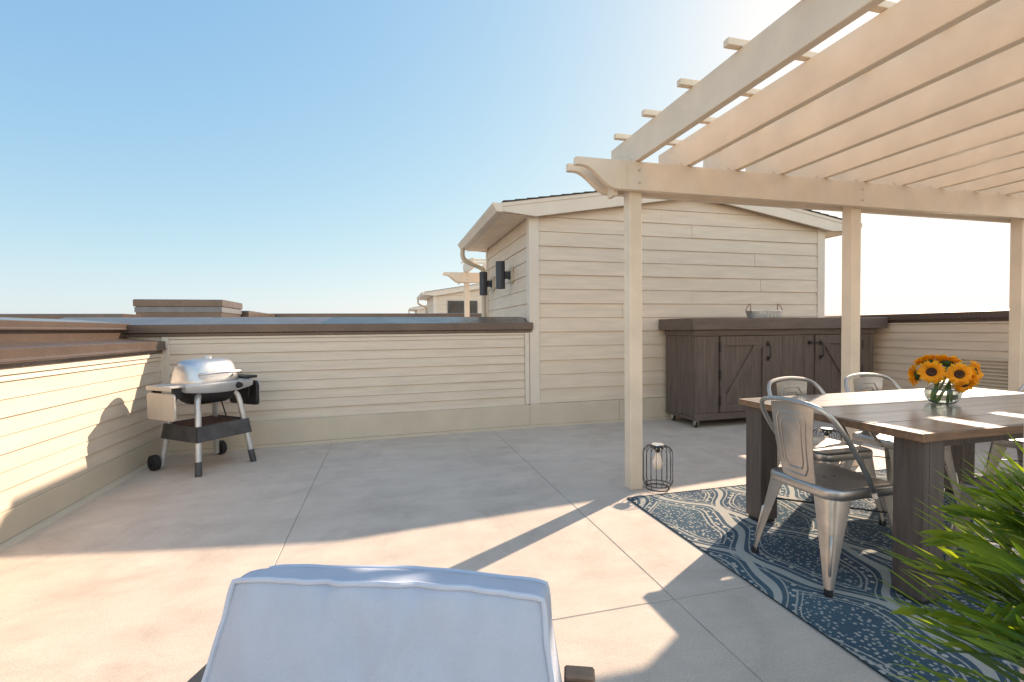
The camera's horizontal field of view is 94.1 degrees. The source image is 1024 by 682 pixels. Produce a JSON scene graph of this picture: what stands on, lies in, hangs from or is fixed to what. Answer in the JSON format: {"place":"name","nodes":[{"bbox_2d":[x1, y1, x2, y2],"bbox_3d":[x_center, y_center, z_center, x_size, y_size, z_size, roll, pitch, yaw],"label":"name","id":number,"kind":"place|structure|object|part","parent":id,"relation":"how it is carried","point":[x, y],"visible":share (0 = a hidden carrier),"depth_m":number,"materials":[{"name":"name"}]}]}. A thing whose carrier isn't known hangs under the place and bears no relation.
{"place":"outdoors","nodes":[
{"label":"outdoors","id":0,"kind":"place"},
{"bbox_2d":[0,0,1009,314],"label":"sky","id":1,"kind":"structure","parent":0,"point":[265,156],"materials":[{"name":"blue"}]},
{"bbox_2d":[0,418,1017,681],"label":"deck floor","id":2,"kind":"structure","parent":0,"point":[130,578],"depth_m":2.63,"materials":[{"name":"concrete"}]},
{"bbox_2d":[0,317,168,551],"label":"parapet wall","id":3,"kind":"structure","parent":2,"relation":"on","point":[78,427],"depth_m":3.33,"materials":[{"name":"plastic"}]},
{"bbox_2d":[146,355,259,476],"bbox_3d":[-2.773,0.630,4.293,0.641,0.995,0.779,0,2,25],"label":"gas grill","id":4,"kind":"object","parent":2,"relation":"on","point":[197,382],"visible":1,"depth_m":4.13,"materials":[{"name":"metal"}]},
{"bbox_2d":[61,317,532,454],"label":"parapet wall","id":5,"kind":"structure","parent":2,"relation":"on","point":[321,380],"depth_m":5.22,"materials":[{"name":"plastic"}]},
{"bbox_2d":[187,664,594,681],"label":"lounge chair","id":6,"kind":"object","parent":2,"relation":"on","point":[572,673],"visible":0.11,"depth_m":0.87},
{"bbox_2d":[201,564,561,681],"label":"back cushion","id":7,"kind":"object","parent":6,"relation":"on","point":[330,623],"visible":1,"depth_m":0.81,"materials":[{"name":"grey fabric"}]},
{"bbox_2d":[274,436,762,681],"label":"deck joint filler","id":8,"kind":"object","parent":2,"relation":"on","point":[611,541],"visible":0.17,"depth_m":2.18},
{"bbox_2d":[642,443,672,491],"bbox_3d":[1.093,0.936,3.570,0.221,0.331,0.222,-1,1,-15],"label":"wire lantern","id":9,"kind":"object","parent":2,"relation":"on","point":[657,459],"visible":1,"depth_m":3.55,"materials":[{"name":"black metal"}]},
{"bbox_2d":[458,190,862,427],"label":"stair house","id":10,"kind":"structure","parent":2,"relation":"on","point":[562,255],"depth_m":6.21,"materials":[{"name":"beige wood"}]},
{"bbox_2d":[479,272,493,295],"bbox_3d":[-0.417,-0.930,7.734,0.223,0.374,0.170,-1,1,-15],"label":"wall lamp","id":11,"kind":"object","parent":10,"relation":"attached to","point":[484,283],"visible":1,"depth_m":7.67,"materials":[{"name":"black metal"}]},
{"bbox_2d":[496,261,512,288],"bbox_3d":[-0.114,-0.910,6.593,0.223,0.374,0.170,-1,1,-15],"label":"wall lamp","id":12,"kind":"object","parent":10,"relation":"attached to","point":[502,274],"visible":1,"depth_m":6.54,"materials":[{"name":"black metal"}]},
{"bbox_2d":[659,317,887,427],"bbox_3d":[3.449,0.357,6.275,2.970,1.312,0.716,-1,1,-15],"label":"storage cabinet","id":13,"kind":"object","parent":2,"relation":"on","point":[717,368],"visible":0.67,"depth_m":5.87,"materials":[{"name":"brown wood"}]},
{"bbox_3d":[2.863,0.395,5.797,0.768,0.914,0.091,-1,1,-15],"label":"door","id":14,"kind":"part","parent":13,"relation":"part of","materials":[{"name":"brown wood"}]},
{"bbox_2d":[745,304,782,317],"bbox_3d":[3.195,-0.380,6.035,0.490,0.190,0.333,-1,1,-15],"label":"metal tray","id":15,"kind":"object","parent":13,"relation":"on","point":[777,313],"visible":0.94,"depth_m":5.90,"materials":[{"name":"metal"}]},
{"bbox_3d":[4.247,0.373,6.164,0.775,0.914,0.091,-1,1,-15],"label":"door","id":16,"kind":"part","parent":13,"relation":"part of","materials":[{"name":"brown wood"}]},
{"bbox_2d":[566,0,1023,681],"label":"pergola","id":17,"kind":"object","parent":2,"relation":"on","point":[912,108],"visible":0.99,"depth_m":3.23,"materials":[{"name":"paint"}]},
{"bbox_2d":[627,469,1020,681],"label":"outdoor rug","id":18,"kind":"object","parent":2,"relation":"on","point":[853,616],"visible":0.38,"depth_m":2.35,"materials":[{"name":"blue fabric"}]},
{"bbox_2d":[751,396,892,597],"bbox_3d":[1.556,0.692,2.361,0.509,0.853,0.470,-1,1,-15],"label":"metal chair","id":19,"kind":"object","parent":18,"relation":"on","point":[835,490],"visible":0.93,"depth_m":2.23,"materials":[{"name":"silver metal"}]},
{"bbox_2d":[767,376,885,525],"bbox_3d":[1.940,0.672,3.008,0.470,0.853,0.509,-1,1,-15],"label":"metal chair","id":20,"kind":"object","parent":18,"relation":"on","point":[830,451],"visible":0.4,"depth_m":2.93,"materials":[{"name":"silver metal"}]},
{"bbox_2d":[738,388,1023,604],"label":"dining table","id":21,"kind":"object","parent":18,"relation":"on","point":[919,427],"visible":0.69,"depth_m":2.24,"materials":[{"name":"brown wood"}]},
{"bbox_2d":[924,379,961,403],"bbox_3d":[2.452,0.285,2.711,0.164,0.137,0.164,-1,1,-15],"label":"glass vase","id":22,"kind":"object","parent":21,"relation":"on","point":[944,392],"visible":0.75,"depth_m":2.66,"materials":[{"name":"clear glass"}]},
{"bbox_2d":[908,365,920,386],"bbox_3d":[2.374,0.236,2.753,0.143,0.200,0.120,-2,2,-38],"label":"sunflower","id":23,"kind":"object","parent":22,"relation":"in","point":[914,377],"visible":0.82,"depth_m":2.76,"materials":[{"name":"orange plant"}]},
{"bbox_2d":[913,354,938,366],"bbox_3d":[2.399,0.202,2.759,0.135,0.266,0.118,-1,1,-15],"label":"sunflower","id":24,"kind":"object","parent":22,"relation":"in","point":[930,358],"visible":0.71,"depth_m":2.73,"materials":[{"name":"orange plant"}]},
{"bbox_2d":[916,360,946,383],"bbox_3d":[2.384,0.223,2.686,0.135,0.230,0.122,-1,1,-6],"label":"sunflower","id":25,"kind":"object","parent":22,"relation":"in","point":[932,372],"visible":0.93,"depth_m":2.67,"materials":[{"name":"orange plant"}]},
{"bbox_2d":[934,354,962,379],"bbox_3d":[2.467,0.205,2.701,0.123,0.264,0.129,-1,1,-15],"label":"sunflower","id":26,"kind":"object","parent":22,"relation":"in","point":[946,361],"visible":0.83,"depth_m":2.68,"materials":[{"name":"orange plant"}]},
{"bbox_2d":[945,362,974,386],"bbox_3d":[2.445,0.227,2.649,0.115,0.225,0.170,-1,1,-4],"label":"sunflower","id":27,"kind":"object","parent":22,"relation":"in","point":[958,373],"visible":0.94,"depth_m":2.60,"materials":[{"name":"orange plant"}]},
{"bbox_2d":[952,377,977,392],"bbox_3d":[2.472,0.261,2.650,0.116,0.156,0.176,-2,2,-38],"label":"sunflower","id":28,"kind":"object","parent":22,"relation":"in","point":[964,387],"visible":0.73,"depth_m":2.62,"materials":[{"name":"orange plant"}]},
{"bbox_2d":[968,360,983,383],"bbox_3d":[2.523,0.219,2.627,0.155,0.236,0.110,0,1,16],"label":"sunflower","id":29,"kind":"object","parent":22,"relation":"in","point":[978,374],"visible":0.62,"depth_m":2.61,"materials":[{"name":"orange plant"}]},
{"bbox_2d":[843,373,959,501],"bbox_3d":[2.587,0.661,3.205,0.470,0.853,0.509,-1,1,-11],"label":"metal chair","id":30,"kind":"object","parent":18,"relation":"on","point":[867,382],"visible":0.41,"depth_m":3.31,"materials":[{"name":"silver metal"}]},
{"bbox_2d":[945,467,1022,570],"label":"metal chair","id":31,"kind":"object","parent":18,"relation":"on","point":[963,482],"visible":0.08,"depth_m":2.26,"materials":[{"name":"silver metal"}]},
{"bbox_2d":[982,384,1023,497],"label":"metal chair","id":32,"kind":"object","parent":18,"relation":"on","point":[1005,444],"visible":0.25,"depth_m":3.12,"materials":[{"name":"silver metal"}]},
{"bbox_2d":[813,427,841,465],"bbox_3d":[2.684,0.908,4.064,0.221,0.331,0.222,-1,1,-15],"label":"wire lantern","id":33,"kind":"object","parent":2,"relation":"on","point":[826,431],"visible":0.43,"depth_m":4.04,"materials":[{"name":"black metal"}]},
{"bbox_2d":[825,308,1008,390],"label":"parapet wall","id":34,"kind":"structure","parent":2,"relation":"on","point":[903,341],"depth_m":5.74,"materials":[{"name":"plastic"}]},
{"bbox_2d":[871,431,1023,681],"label":"potted palm","id":35,"kind":"object","parent":2,"relation":"on","point":[981,558],"visible":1,"depth_m":0.96,"materials":[{"name":"plant"}]},
{"label":"ground","id":36,"kind":"structure","parent":0,"visible":0},
{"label":"rowhouse roofs","id":37,"kind":"structure","parent":36,"relation":"on","visible":0},
{"bbox_2d":[0,314,141,318],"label":"roof parapet","id":38,"kind":"structure","parent":37,"relation":"on","point":[50,316],"depth_m":7.10,"materials":[{"name":"plastic"}]},
{"bbox_2d":[133,299,242,316],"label":"roof parapet","id":39,"kind":"structure","parent":37,"relation":"on","point":[178,308],"depth_m":8.76,"materials":[{"name":"brown metal"}]},
{"bbox_2d":[241,311,275,316],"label":"roof parapet","id":40,"kind":"structure","parent":37,"relation":"on","point":[251,314],"depth_m":10.78,"materials":[{"name":"plastic"}]},
{"bbox_2d":[268,313,481,316],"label":"roof parapet","id":41,"kind":"structure","parent":37,"relation":"on","point":[375,314],"depth_m":13.45,"materials":[{"name":"plastic"}]},
{"bbox_2d":[408,305,426,312],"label":"stair house","id":42,"kind":"structure","parent":37,"relation":"on","point":[419,309],"depth_m":31.43,"materials":[{"name":"beige"}]},
{"bbox_2d":[416,284,481,312],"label":"stair house","id":43,"kind":"structure","parent":37,"relation":"on","point":[449,300],"depth_m":19.04,"materials":[{"name":"beige"}]},
{"bbox_2d":[448,301,477,312],"bbox_3d":[-1.977,-1.028,19.110,1.200,1.160,0.050,-1,1,-15],"label":"window frame","id":44,"kind":"structure","parent":43,"relation":"in","point":[453,306],"depth_m":19.07,"materials":[{"name":"grey paint"}]},
{"bbox_2d":[443,258,485,316],"bbox_3d":[0.296,-0.377,10.181,3.440,2.650,1.040,-1,1,-15],"label":"pergola","id":45,"kind":"object","parent":37,"relation":"on","point":[466,277],"visible":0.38,"depth_m":10.01,"materials":[{"name":"paint"}]}
]}

